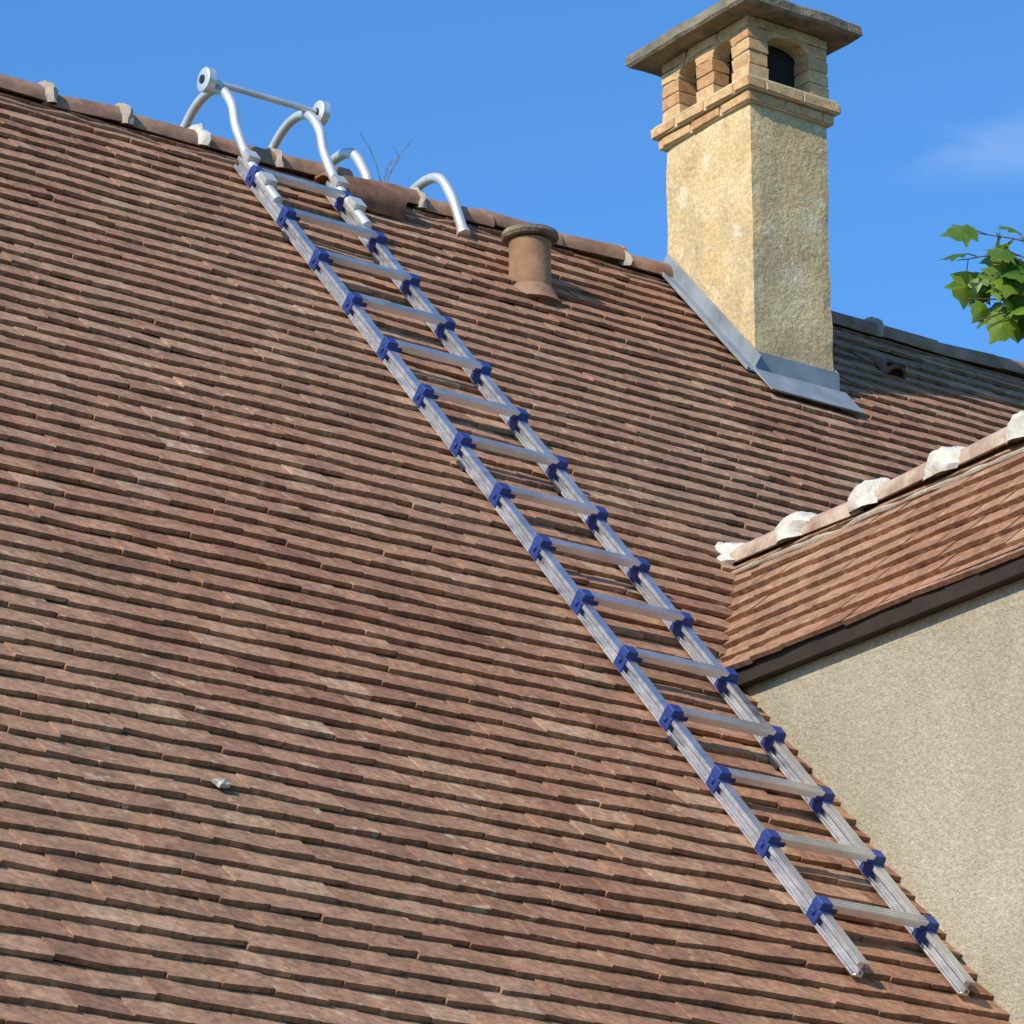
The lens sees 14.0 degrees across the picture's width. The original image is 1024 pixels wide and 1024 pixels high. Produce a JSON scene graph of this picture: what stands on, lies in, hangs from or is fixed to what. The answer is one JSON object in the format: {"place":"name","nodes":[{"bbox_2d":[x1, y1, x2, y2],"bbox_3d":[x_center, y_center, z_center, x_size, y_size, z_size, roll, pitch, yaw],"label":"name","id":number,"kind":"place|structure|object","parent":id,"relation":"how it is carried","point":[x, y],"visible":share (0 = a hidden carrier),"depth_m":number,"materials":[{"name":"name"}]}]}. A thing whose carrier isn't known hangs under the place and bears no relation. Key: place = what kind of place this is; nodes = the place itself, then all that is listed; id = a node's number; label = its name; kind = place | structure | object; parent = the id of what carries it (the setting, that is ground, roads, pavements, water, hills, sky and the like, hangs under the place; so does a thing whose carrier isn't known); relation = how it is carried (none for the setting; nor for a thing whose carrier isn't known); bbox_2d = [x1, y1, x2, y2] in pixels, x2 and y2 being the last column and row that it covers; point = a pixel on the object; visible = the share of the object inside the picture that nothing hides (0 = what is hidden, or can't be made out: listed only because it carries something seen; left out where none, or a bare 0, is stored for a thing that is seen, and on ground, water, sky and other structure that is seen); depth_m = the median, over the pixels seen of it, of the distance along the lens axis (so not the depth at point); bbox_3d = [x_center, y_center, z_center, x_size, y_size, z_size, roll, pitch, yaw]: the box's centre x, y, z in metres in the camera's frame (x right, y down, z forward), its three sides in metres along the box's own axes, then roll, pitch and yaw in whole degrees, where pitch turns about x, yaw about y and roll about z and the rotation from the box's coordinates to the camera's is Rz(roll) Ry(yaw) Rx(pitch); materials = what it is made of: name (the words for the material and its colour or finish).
{"place":"outdoors","nodes":[
{"label":"outdoors","id":0,"kind":"place"},
{"bbox_2d":[331,148,470,237],"bbox_3d":[-1.241,0.474,17.338,0.484,3.272,3.104,13,-24,-33],"label":"roof ladder","id":1,"kind":"object","parent":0,"point":[355,156],"visible":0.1,"depth_m":16.77,"materials":[{"name":"silver metal"}]},
{"bbox_2d":[0,90,1023,1023],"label":"roof tiles front","id":2,"kind":"object","parent":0,"point":[264,552],"visible":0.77,"depth_m":12.76,"materials":[{"name":"brown tile"}]},
{"bbox_2d":[180,67,974,995],"bbox_3d":[-0.019,-0.099,14.514,0.580,4.356,4.177,13,-24,-33],"label":"roof ladder","id":3,"kind":"object","parent":2,"relation":"on","point":[818,911],"visible":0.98,"depth_m":13.99,"materials":[{"name":"silver metal"}]},
{"bbox_2d":[0,0,1023,361],"label":"sky","id":4,"kind":"structure","parent":0,"point":[532,111],"materials":[{"name":"blue"}]},
{"bbox_2d":[715,411,1023,1023],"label":"roof dormer","id":5,"kind":"object","parent":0,"point":[873,656],"visible":0.68,"depth_m":13.09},
{"label":"ground","id":6,"kind":"structure","parent":0,"visible":0},
{"bbox_2d":[938,224,1023,344],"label":"leafy tree","id":7,"kind":"object","parent":6,"relation":"on","point":[1000,277],"visible":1,"depth_m":11.03,"materials":[{"name":"green plant"}]},
{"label":"walls","id":8,"kind":"object","parent":6,"relation":"on","visible":0},
{"bbox_2d":[177,155,900,536],"bbox_3d":[-0.116,1.611,16.023,14.960,5.813,10.658,13,-24,-33],"label":"roof decking","id":9,"kind":"object","parent":8,"relation":"attached to","point":[875,349],"depth_m":18.06,"materials":[{"name":"brown wood"}]},
{"bbox_2d":[212,778,230,787],"bbox_3d":[-0.790,0.739,11.359,0.054,0.031,0.032,13,-24,-33],"label":"mortar chip","id":10,"kind":"object","parent":9,"relation":"on","point":[222,783],"visible":1,"depth_m":11.35,"materials":[{"name":"white concrete"}]},
{"bbox_2d":[314,172,406,219],"bbox_3d":[-0.605,-1.257,16.518,0.370,0.176,0.170,13,-24,-33],"label":"loose clay tile","id":11,"kind":"object","parent":9,"relation":"on","point":[385,198],"visible":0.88,"depth_m":16.48,"materials":[{"name":"brown ceramic"}]},
{"bbox_2d":[38,80,884,337],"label":"ridge mortar joints","id":12,"kind":"object","parent":9,"relation":"on","point":[126,110],"visible":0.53,"depth_m":16.20,"materials":[{"name":"white concrete"}]},
{"bbox_2d":[0,74,1023,376],"bbox_3d":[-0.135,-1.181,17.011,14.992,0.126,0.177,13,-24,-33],"label":"ridge tiles","id":13,"kind":"object","parent":9,"relation":"attached to","point":[480,216],"visible":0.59,"depth_m":16.86,"materials":[{"name":"tile"}]},
{"bbox_2d":[360,132,411,182],"bbox_3d":[-0.497,-1.420,16.853,0.266,0.282,0.066,13,-24,-33],"label":"dry weed","id":14,"kind":"object","parent":13,"relation":"on","point":[389,163],"visible":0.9,"depth_m":16.82,"materials":[{"name":"brown plant"}]},
{"bbox_2d":[0,96,1023,386],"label":"ridge mortar bed","id":15,"kind":"object","parent":9,"relation":"on","point":[236,162],"visible":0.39,"depth_m":16.71,"materials":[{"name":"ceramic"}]},
{"bbox_2d":[501,223,561,303],"bbox_3d":[0.072,-0.970,16.574,0.260,0.335,0.260,13,-24,-33],"label":"clay vent pipe","id":16,"kind":"object","parent":9,"relation":"on","point":[529,245],"visible":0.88,"depth_m":16.51,"materials":[{"name":"ceramic"}]},
{"bbox_2d":[625,0,864,413],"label":"brick chimney","id":17,"kind":"object","parent":9,"relation":"on","point":[751,110],"visible":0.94,"depth_m":17.30,"materials":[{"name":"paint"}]},
{"bbox_2d":[869,355,906,378],"bbox_3d":[1.598,-0.620,17.689,0.110,0.128,0.149,13,-24,-33],"label":"vent tile","id":18,"kind":"object","parent":9,"relation":"on","point":[885,366],"visible":1,"depth_m":17.65,"materials":[{"name":"ceramic"}]}
]}

